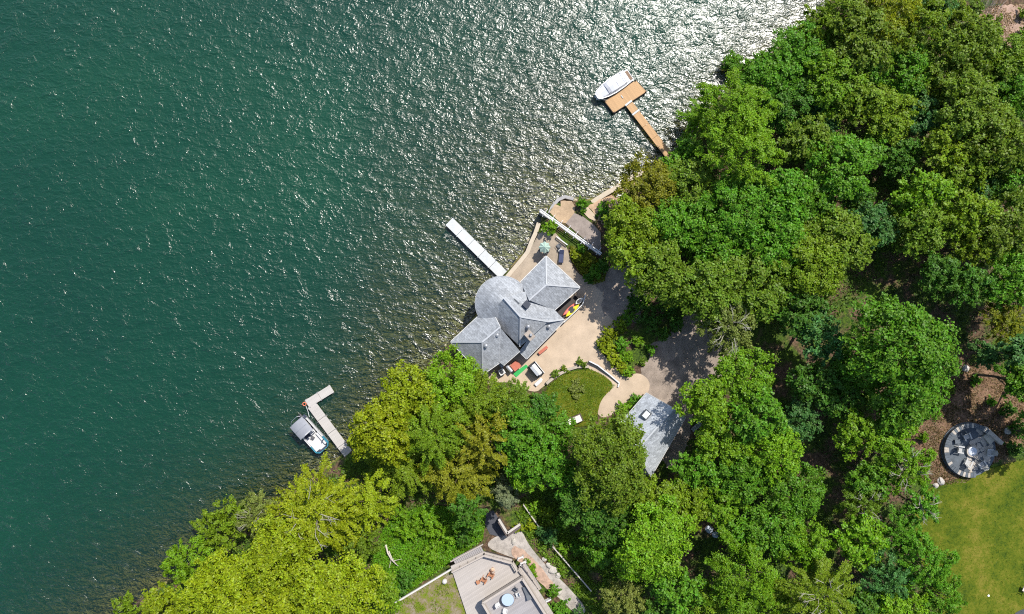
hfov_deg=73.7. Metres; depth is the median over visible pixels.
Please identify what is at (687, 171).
broadleaf tree
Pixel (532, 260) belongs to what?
terrace
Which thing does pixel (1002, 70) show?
broadleaf tree
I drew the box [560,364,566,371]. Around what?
shrub
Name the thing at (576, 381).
flowering plant
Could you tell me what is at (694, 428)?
garden bench
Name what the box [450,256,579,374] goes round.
lake house
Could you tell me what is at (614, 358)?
shrub
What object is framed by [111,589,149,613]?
feathery tree
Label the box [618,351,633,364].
shrub
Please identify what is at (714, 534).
boulder
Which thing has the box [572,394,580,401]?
flowering plant
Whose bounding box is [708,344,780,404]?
broadleaf tree
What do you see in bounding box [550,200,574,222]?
tan slab
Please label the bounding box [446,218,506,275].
white dock
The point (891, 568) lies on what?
feathery tree
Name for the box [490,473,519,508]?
spruce tree
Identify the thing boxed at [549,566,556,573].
boulder
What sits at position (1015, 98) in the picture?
broadleaf tree
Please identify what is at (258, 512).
feathery tree
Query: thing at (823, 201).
broadleaf tree
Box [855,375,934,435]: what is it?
broadleaf tree
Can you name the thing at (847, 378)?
broadleaf tree
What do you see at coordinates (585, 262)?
shrub
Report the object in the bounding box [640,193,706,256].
broadleaf tree
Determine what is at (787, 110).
broadleaf tree
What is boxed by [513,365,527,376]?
green mat
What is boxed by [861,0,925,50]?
feathery tree
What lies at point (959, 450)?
wooden chair
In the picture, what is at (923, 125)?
broadleaf tree
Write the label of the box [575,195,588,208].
shrub
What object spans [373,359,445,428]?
broadleaf tree
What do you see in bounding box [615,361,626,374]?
shrub
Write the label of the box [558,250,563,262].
sun lounger
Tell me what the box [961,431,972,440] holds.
wooden chair
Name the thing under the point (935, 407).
broadleaf tree
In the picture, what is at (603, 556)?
broadleaf tree
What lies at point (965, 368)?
boulder
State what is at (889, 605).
broadleaf tree
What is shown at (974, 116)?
broadleaf tree
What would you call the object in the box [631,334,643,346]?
shrub
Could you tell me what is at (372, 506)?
spreading tree
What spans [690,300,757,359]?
feathery tree
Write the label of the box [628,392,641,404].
shrub
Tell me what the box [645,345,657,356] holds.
shrub
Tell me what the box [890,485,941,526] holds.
feathery tree
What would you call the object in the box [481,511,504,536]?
dark path
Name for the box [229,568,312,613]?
broadleaf tree
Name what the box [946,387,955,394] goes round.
shrub
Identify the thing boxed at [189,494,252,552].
feathery tree
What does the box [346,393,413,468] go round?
broadleaf tree
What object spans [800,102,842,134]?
broadleaf tree
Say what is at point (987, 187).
broadleaf tree
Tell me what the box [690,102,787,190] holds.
broadleaf tree
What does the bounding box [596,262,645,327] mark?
shaded drive
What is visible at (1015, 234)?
broadleaf tree
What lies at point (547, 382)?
garden wall
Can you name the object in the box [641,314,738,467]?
gravel drive
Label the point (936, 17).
feathery tree
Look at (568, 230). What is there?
long fence
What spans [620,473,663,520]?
broadleaf tree
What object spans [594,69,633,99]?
motorboat
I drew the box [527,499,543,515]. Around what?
shrub
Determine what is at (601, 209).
shrub
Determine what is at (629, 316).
shrub
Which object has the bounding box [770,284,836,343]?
broadleaf tree
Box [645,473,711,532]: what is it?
broadleaf tree
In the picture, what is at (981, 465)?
wooden chair
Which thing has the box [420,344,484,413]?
broadleaf tree
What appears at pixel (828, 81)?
broadleaf tree
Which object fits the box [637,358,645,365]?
shrub
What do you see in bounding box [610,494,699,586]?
broadleaf tree
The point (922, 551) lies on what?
broadleaf tree
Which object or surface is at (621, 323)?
shrub
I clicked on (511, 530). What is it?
corner wall
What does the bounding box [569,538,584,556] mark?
shrub
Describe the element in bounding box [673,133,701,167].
broadleaf tree
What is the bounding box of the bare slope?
[979,4,1023,45]
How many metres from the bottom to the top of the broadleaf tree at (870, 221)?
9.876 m
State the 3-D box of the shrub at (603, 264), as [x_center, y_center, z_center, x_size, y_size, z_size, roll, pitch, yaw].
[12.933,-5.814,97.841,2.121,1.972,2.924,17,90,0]
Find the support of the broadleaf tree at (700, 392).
on the ground at (417, 298)
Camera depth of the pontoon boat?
98.99 m
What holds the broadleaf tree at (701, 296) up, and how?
on the ground at (417, 298)
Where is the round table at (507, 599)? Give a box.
[501,593,513,605]
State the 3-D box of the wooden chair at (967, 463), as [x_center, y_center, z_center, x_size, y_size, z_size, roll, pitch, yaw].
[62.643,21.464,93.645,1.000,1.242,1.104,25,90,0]
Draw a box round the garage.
[621,393,685,476]
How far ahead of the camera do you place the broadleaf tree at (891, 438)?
88.60 m
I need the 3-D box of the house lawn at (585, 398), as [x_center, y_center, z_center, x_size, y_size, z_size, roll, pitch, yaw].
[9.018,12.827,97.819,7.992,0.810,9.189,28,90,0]
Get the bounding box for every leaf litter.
[978,4,1023,47]
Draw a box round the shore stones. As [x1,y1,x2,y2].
[300,144,650,472]
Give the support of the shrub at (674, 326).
on the ground at (417, 298)
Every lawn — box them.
[545,370,611,426]
[915,460,1023,613]
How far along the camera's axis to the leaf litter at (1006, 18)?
98.19 m
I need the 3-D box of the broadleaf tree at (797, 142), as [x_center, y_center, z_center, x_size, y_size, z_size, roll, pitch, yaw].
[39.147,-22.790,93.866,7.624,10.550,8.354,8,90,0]
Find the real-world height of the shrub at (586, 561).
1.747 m
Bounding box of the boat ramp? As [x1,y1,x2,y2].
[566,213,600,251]
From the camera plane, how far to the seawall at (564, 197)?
98.25 m
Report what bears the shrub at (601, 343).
on the ground at (417, 298)
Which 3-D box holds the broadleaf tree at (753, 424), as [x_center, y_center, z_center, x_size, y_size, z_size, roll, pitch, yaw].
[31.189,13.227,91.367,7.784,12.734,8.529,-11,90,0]
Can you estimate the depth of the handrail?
96.48 m
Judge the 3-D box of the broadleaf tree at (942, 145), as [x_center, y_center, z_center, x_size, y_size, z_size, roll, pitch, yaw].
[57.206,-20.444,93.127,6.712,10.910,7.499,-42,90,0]
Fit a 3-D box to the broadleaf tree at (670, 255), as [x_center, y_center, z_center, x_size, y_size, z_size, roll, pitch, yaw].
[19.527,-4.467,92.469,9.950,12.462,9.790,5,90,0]
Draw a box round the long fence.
[539,209,601,255]
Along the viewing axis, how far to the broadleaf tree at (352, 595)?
85.31 m
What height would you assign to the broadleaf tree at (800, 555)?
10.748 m
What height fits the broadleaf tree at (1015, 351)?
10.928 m
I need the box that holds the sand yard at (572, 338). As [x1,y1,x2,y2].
[473,282,649,416]
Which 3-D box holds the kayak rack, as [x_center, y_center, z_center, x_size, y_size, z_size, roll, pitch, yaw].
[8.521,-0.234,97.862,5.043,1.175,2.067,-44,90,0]
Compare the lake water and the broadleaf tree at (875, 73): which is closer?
the broadleaf tree at (875, 73)
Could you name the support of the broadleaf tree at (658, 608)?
on the ground at (417, 298)
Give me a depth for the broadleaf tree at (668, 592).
87.57 m
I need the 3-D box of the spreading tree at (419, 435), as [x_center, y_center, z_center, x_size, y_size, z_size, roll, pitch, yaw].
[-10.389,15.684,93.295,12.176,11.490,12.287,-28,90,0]
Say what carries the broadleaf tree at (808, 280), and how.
on the ground at (417, 298)
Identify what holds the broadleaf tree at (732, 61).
on the ground at (417, 298)
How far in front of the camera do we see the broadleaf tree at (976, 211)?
87.97 m
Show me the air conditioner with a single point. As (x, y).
(501, 371)
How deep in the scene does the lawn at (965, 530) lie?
94.35 m
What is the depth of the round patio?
94.28 m
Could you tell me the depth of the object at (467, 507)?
91.49 m
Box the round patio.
[940,422,995,475]
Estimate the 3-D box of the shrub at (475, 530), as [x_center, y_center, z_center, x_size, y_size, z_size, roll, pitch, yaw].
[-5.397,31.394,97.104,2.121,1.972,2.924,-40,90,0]
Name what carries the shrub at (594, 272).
on the ground at (417, 298)
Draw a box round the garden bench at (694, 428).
[690,422,701,431]
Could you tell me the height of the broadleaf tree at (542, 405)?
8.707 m
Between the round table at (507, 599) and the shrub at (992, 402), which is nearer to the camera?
the round table at (507, 599)
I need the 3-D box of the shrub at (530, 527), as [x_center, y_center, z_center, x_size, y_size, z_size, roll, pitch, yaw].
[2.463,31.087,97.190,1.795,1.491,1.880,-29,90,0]
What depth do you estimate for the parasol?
96.15 m
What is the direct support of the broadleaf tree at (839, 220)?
on the ground at (417, 298)
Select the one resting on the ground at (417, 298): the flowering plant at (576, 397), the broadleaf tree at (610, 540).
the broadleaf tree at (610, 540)
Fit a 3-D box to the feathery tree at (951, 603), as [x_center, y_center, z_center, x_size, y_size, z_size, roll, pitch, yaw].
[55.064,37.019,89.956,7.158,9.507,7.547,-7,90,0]
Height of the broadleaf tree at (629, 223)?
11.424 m
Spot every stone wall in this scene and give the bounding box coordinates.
[942,423,991,477]
[982,426,1003,444]
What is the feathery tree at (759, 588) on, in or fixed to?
on the ground at (417, 298)
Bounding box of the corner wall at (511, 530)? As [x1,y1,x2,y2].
[498,516,520,536]
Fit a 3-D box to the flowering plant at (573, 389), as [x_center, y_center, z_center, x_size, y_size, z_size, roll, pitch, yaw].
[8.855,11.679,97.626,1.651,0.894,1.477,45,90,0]
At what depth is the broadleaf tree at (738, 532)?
89.19 m
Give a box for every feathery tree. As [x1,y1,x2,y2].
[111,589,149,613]
[159,534,214,585]
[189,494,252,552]
[234,488,279,538]
[342,520,385,567]
[445,366,519,428]
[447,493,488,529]
[482,377,536,428]
[599,570,653,613]
[680,574,730,613]
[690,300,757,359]
[692,66,784,149]
[703,524,784,613]
[750,581,794,613]
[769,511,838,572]
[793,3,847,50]
[812,0,871,42]
[833,475,889,521]
[851,546,914,603]
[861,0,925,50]
[870,504,922,553]
[872,438,937,496]
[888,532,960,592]
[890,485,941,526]
[891,0,950,55]
[909,570,968,613]
[915,0,959,30]
[927,0,972,37]
[974,300,1023,343]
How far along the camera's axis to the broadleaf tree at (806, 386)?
89.04 m
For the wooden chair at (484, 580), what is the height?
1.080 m
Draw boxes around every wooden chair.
[479,575,486,583]
[953,445,964,453]
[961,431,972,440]
[962,458,973,468]
[976,460,989,470]
[985,449,997,456]
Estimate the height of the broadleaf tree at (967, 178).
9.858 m
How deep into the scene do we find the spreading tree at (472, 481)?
92.18 m
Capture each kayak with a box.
[562,303,577,315]
[565,305,578,316]
[575,298,582,303]
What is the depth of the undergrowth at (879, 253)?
97.88 m
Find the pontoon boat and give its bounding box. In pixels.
[290,413,328,452]
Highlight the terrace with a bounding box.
[510,227,585,291]
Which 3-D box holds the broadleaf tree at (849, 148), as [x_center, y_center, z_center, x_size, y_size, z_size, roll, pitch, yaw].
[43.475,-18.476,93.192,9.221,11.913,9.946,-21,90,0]
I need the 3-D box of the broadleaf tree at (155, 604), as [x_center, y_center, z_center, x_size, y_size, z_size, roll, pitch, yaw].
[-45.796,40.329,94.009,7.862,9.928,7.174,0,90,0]
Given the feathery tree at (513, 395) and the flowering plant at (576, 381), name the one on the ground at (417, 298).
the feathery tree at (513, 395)
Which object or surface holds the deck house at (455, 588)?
on the ground at (417, 298)
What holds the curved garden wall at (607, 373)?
on the ground at (417, 298)
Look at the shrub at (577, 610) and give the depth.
95.93 m
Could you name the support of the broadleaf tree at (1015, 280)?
on the ground at (417, 298)
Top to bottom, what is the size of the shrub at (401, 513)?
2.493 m
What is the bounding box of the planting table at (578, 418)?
[568,413,583,424]
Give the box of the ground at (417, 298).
[53,0,1023,613]
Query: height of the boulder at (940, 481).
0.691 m
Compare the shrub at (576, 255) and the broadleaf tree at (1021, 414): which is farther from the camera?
the shrub at (576, 255)
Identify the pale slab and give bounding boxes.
[580,207,595,220]
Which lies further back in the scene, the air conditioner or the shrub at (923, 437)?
the air conditioner
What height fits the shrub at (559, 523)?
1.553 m
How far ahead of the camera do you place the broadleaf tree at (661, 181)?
90.24 m
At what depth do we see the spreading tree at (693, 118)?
96.53 m
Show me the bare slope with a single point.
(1016, 10)
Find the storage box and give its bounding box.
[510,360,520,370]
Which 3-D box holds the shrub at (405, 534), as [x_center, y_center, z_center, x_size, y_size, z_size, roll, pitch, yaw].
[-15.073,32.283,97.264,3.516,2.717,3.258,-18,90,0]
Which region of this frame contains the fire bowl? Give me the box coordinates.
[965,445,978,456]
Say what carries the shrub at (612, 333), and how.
on the ground at (417, 298)
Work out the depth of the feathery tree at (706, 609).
88.46 m
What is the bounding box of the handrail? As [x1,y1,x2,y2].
[552,544,591,591]
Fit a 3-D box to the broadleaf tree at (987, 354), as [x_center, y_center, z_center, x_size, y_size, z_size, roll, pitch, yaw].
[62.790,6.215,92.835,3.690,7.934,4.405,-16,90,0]
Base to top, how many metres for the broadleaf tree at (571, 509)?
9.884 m
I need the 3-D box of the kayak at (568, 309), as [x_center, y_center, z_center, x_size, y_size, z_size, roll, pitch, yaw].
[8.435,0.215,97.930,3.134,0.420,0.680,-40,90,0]
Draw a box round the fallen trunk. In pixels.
[385,545,399,566]
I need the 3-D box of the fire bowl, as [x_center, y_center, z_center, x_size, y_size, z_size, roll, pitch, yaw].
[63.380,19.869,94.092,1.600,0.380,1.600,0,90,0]
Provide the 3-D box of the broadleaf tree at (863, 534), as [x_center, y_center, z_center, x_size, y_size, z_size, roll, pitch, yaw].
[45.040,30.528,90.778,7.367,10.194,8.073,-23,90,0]
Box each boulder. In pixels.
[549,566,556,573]
[705,525,713,532]
[712,531,718,537]
[937,477,944,484]
[962,365,969,371]
[1004,428,1010,433]
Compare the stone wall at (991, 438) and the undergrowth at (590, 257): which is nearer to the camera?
the stone wall at (991, 438)
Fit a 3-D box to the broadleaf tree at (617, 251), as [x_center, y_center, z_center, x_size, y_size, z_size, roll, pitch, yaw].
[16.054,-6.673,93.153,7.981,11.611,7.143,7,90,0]
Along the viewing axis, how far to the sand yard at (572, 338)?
98.19 m
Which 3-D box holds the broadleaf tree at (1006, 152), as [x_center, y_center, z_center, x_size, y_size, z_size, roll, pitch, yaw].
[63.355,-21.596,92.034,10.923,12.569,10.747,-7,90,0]
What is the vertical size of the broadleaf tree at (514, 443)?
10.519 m
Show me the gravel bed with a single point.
(542, 578)
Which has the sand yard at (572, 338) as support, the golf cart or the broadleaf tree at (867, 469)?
the golf cart
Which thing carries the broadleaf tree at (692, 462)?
on the ground at (417, 298)
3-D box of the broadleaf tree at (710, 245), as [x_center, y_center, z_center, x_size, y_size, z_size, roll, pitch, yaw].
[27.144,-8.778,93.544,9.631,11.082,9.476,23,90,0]
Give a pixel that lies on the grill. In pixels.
(509, 369)
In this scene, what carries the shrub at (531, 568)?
on the ground at (417, 298)
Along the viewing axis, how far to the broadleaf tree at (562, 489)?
90.67 m
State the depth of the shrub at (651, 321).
96.16 m
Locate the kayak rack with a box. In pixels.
[556,294,585,322]
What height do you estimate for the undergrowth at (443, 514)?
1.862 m
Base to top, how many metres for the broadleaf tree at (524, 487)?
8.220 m
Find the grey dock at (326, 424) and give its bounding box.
[305,385,351,456]
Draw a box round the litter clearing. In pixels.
[912,364,1023,483]
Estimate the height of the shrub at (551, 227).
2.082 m
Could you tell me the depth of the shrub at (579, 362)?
97.35 m
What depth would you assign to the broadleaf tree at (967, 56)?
88.57 m
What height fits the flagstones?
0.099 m
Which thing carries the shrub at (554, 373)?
on the ground at (417, 298)
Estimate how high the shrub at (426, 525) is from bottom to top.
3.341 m
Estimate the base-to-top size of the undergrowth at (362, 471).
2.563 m
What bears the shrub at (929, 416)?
on the ground at (417, 298)
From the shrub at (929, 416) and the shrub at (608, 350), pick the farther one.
the shrub at (608, 350)
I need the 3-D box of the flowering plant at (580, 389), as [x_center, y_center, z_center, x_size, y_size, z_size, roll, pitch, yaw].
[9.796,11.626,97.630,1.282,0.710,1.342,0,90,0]
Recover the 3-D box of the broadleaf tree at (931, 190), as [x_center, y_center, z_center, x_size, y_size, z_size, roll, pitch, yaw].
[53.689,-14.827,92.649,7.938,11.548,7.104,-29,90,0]
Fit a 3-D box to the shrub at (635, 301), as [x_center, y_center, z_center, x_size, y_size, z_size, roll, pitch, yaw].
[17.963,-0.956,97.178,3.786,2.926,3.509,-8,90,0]
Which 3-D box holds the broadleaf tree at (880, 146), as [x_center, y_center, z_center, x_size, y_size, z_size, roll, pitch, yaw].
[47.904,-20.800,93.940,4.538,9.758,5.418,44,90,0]
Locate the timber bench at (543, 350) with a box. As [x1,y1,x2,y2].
[538,346,547,353]
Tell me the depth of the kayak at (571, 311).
97.75 m
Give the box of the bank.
[588,182,634,224]
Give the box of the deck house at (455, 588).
[390,544,553,613]
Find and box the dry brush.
[980,0,1006,13]
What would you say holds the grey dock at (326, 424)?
in the lake water
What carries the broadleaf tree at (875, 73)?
on the ground at (417, 298)
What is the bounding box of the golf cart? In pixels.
[529,361,544,377]
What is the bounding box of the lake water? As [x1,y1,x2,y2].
[0,0,783,613]
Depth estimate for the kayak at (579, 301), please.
97.34 m
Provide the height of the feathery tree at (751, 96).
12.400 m
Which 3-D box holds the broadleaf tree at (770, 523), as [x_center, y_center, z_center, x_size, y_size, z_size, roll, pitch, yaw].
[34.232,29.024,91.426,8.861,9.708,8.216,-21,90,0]
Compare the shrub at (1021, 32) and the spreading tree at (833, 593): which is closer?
the spreading tree at (833, 593)
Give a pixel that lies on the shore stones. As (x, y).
(552, 198)
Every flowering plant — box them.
[568,381,578,393]
[571,378,580,385]
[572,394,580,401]
[577,384,584,392]
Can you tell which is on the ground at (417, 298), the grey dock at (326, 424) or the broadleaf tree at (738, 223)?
the broadleaf tree at (738, 223)
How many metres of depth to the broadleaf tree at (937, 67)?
90.15 m
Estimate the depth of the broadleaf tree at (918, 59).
90.75 m
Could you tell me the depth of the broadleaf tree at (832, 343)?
89.16 m
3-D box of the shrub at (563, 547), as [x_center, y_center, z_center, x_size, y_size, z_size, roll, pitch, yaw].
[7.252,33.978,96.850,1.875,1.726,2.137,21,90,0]
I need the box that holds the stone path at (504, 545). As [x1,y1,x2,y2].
[488,530,584,613]
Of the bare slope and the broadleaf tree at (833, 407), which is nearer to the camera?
the broadleaf tree at (833, 407)
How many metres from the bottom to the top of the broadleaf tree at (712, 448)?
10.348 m
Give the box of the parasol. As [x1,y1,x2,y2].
[539,241,550,252]
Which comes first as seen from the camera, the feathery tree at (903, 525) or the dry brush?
the feathery tree at (903, 525)
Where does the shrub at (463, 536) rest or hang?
on the ground at (417, 298)
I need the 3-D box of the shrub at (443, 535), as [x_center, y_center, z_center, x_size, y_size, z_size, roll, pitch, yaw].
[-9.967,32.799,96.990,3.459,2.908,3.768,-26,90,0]
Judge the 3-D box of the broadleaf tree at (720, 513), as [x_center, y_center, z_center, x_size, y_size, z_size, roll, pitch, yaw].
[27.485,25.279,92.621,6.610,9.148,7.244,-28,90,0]
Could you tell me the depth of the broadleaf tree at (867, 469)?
88.76 m
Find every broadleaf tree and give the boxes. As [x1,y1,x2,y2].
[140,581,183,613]
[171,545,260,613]
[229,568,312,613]
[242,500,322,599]
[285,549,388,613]
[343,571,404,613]
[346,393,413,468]
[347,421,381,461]
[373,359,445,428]
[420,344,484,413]
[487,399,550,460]
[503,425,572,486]
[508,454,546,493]
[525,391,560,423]
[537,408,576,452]
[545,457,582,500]
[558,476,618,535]
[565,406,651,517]
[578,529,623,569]
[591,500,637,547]
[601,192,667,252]
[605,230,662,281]
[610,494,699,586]
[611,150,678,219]
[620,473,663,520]
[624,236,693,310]
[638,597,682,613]
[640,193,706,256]
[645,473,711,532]
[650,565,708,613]
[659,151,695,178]
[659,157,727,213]
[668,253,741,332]
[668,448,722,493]
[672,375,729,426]
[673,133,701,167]
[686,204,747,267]
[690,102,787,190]
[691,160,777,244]
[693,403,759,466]
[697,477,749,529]
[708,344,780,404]
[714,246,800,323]
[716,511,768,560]
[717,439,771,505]
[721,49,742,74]
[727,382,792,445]
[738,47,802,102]
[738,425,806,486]
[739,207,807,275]
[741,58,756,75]
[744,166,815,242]
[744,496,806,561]
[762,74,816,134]
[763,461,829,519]
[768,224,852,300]
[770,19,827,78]
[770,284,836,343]
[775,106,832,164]
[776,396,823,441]
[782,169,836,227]
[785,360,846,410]
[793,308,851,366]
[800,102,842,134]
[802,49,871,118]
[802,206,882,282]
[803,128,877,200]
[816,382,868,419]
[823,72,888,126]
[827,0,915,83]
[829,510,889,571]
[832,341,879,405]
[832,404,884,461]
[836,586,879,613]
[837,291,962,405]
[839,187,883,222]
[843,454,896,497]
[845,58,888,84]
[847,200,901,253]
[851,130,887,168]
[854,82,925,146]
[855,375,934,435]
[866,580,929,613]
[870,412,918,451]
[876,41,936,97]
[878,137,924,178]
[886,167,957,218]
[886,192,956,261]
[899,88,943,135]
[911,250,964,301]
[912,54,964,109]
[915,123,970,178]
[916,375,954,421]
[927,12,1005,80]
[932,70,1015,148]
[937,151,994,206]
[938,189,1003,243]
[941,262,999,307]
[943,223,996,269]
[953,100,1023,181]
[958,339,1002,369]
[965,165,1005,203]
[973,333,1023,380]
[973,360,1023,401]
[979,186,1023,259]
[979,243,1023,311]
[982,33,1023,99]
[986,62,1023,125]
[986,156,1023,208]
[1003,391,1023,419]
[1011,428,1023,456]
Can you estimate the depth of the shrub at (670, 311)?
96.14 m
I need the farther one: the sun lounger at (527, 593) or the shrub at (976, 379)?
the shrub at (976, 379)
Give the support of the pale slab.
on the bank
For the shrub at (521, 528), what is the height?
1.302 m
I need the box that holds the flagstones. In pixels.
[967,429,992,472]
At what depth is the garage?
93.00 m
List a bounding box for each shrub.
[390,505,409,525]
[392,519,417,542]
[395,584,408,598]
[396,568,417,587]
[410,510,442,538]
[410,558,424,574]
[416,540,439,564]
[429,525,454,547]
[455,526,473,548]
[466,518,482,537]
[512,523,523,532]
[524,518,536,530]
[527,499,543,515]
[528,563,535,573]
[535,526,558,548]
[538,506,555,520]
[540,219,558,235]
[547,584,561,599]
[548,598,571,613]
[550,369,559,378]
[552,516,564,530]
[556,540,568,554]
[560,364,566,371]
[568,560,582,571]
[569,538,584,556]
[571,603,584,613]
[572,250,582,261]
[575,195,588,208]
[575,356,582,365]
[576,244,585,253]
[580,258,589,266]
[582,271,593,283]
[582,553,596,570]
[588,263,601,279]
[594,257,609,272]
[595,200,610,216]
[596,335,608,350]
[601,324,618,343]
[601,341,616,355]
[606,352,621,367]
[612,315,627,333]
[615,336,630,353]
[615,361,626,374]
[615,400,631,414]
[617,307,635,325]
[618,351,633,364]
[622,366,635,377]
[625,289,651,312]
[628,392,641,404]
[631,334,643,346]
[635,303,663,333]
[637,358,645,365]
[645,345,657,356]
[652,326,671,341]
[655,296,680,319]
[669,314,684,332]
[916,431,928,442]
[926,412,934,419]
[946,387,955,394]
[969,0,984,14]
[970,373,982,387]
[986,394,997,406]
[998,400,1017,417]
[1003,441,1022,456]
[1006,417,1023,438]
[1018,7,1023,17]
[1018,27,1023,38]
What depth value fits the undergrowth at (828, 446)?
96.08 m
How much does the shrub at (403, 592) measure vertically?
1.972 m
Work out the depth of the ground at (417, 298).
100.55 m
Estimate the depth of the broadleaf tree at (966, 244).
89.72 m
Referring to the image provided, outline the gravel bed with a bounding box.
[512,546,553,588]
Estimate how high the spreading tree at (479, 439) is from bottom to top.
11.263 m
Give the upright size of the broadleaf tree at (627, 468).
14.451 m
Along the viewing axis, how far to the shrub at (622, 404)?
96.31 m
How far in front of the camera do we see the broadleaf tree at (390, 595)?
89.90 m
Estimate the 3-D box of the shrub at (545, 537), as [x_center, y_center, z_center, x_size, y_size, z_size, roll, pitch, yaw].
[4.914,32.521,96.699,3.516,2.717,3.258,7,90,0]
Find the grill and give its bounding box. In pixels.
[506,365,512,372]
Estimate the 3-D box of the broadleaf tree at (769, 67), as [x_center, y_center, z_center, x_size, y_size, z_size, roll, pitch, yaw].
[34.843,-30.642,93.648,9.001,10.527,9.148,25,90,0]
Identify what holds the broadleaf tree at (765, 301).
on the ground at (417, 298)
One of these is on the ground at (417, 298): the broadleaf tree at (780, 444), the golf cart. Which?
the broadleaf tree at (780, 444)
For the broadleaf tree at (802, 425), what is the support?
on the ground at (417, 298)
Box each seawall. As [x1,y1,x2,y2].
[505,222,540,276]
[548,195,573,213]
[590,170,642,202]
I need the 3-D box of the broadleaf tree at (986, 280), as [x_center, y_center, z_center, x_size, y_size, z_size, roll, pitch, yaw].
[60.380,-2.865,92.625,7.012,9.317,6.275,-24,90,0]
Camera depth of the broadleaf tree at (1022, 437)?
88.45 m
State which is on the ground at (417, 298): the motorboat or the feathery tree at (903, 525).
the feathery tree at (903, 525)
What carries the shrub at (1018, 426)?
on the ground at (417, 298)
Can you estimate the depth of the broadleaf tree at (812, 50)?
90.48 m
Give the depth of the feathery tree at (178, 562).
94.46 m
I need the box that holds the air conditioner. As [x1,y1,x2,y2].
[498,368,505,375]
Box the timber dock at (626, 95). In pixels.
[604,79,670,158]
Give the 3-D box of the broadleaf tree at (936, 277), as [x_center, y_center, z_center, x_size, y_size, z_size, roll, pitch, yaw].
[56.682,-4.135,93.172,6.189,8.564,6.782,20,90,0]
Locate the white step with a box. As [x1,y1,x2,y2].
[534,378,542,386]
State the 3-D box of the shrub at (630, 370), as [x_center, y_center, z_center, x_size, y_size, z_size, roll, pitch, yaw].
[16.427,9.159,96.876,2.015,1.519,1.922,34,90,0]
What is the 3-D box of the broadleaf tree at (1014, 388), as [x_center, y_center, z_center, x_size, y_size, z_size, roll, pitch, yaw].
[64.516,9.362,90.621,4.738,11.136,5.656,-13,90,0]
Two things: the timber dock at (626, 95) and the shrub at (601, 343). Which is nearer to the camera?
the shrub at (601, 343)
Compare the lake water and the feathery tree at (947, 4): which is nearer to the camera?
the feathery tree at (947, 4)
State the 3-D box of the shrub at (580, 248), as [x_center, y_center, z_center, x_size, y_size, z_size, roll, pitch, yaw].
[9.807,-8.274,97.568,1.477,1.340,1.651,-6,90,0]
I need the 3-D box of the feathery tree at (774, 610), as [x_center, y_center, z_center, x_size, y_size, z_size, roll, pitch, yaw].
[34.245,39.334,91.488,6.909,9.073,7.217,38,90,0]
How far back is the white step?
97.98 m
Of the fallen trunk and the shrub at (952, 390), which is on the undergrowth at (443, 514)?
the fallen trunk
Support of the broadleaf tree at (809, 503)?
on the ground at (417, 298)
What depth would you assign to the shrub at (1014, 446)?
93.28 m
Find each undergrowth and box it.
[159,383,542,610]
[372,503,485,600]
[514,488,647,613]
[569,245,606,284]
[626,0,1023,328]
[680,188,1023,613]
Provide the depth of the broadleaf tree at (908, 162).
91.58 m
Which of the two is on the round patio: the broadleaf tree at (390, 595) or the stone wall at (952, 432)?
the stone wall at (952, 432)
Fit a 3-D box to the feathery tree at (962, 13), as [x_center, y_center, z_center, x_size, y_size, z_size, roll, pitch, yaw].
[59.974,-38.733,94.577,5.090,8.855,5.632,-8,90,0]
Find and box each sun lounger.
[522,586,531,600]
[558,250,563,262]
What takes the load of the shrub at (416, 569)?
on the ground at (417, 298)
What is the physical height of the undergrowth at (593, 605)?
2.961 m
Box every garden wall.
[545,365,588,384]
[589,361,619,386]
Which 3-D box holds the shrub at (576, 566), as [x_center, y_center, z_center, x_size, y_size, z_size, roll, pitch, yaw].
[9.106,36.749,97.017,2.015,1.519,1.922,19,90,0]
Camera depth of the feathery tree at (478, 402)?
90.59 m
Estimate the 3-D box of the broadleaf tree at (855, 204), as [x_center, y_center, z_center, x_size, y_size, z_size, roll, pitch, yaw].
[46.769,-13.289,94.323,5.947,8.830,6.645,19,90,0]
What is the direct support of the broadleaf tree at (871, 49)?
on the ground at (417, 298)
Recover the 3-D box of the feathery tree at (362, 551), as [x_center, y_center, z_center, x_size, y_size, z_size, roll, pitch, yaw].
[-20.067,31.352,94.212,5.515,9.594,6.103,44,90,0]
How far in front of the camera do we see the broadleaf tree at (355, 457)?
90.66 m
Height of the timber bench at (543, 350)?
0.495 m
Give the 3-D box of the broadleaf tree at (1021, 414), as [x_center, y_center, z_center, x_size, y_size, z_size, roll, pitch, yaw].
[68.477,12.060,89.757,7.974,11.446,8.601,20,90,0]
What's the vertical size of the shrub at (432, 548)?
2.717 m
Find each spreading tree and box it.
[264,449,367,554]
[346,466,400,533]
[360,422,454,500]
[392,393,475,477]
[414,425,500,515]
[454,406,510,475]
[674,93,722,139]
[766,542,859,613]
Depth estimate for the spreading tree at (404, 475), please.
92.90 m
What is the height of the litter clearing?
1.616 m
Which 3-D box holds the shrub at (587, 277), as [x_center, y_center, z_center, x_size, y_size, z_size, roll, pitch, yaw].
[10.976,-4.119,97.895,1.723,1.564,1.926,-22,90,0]
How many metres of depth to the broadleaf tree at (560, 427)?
91.55 m

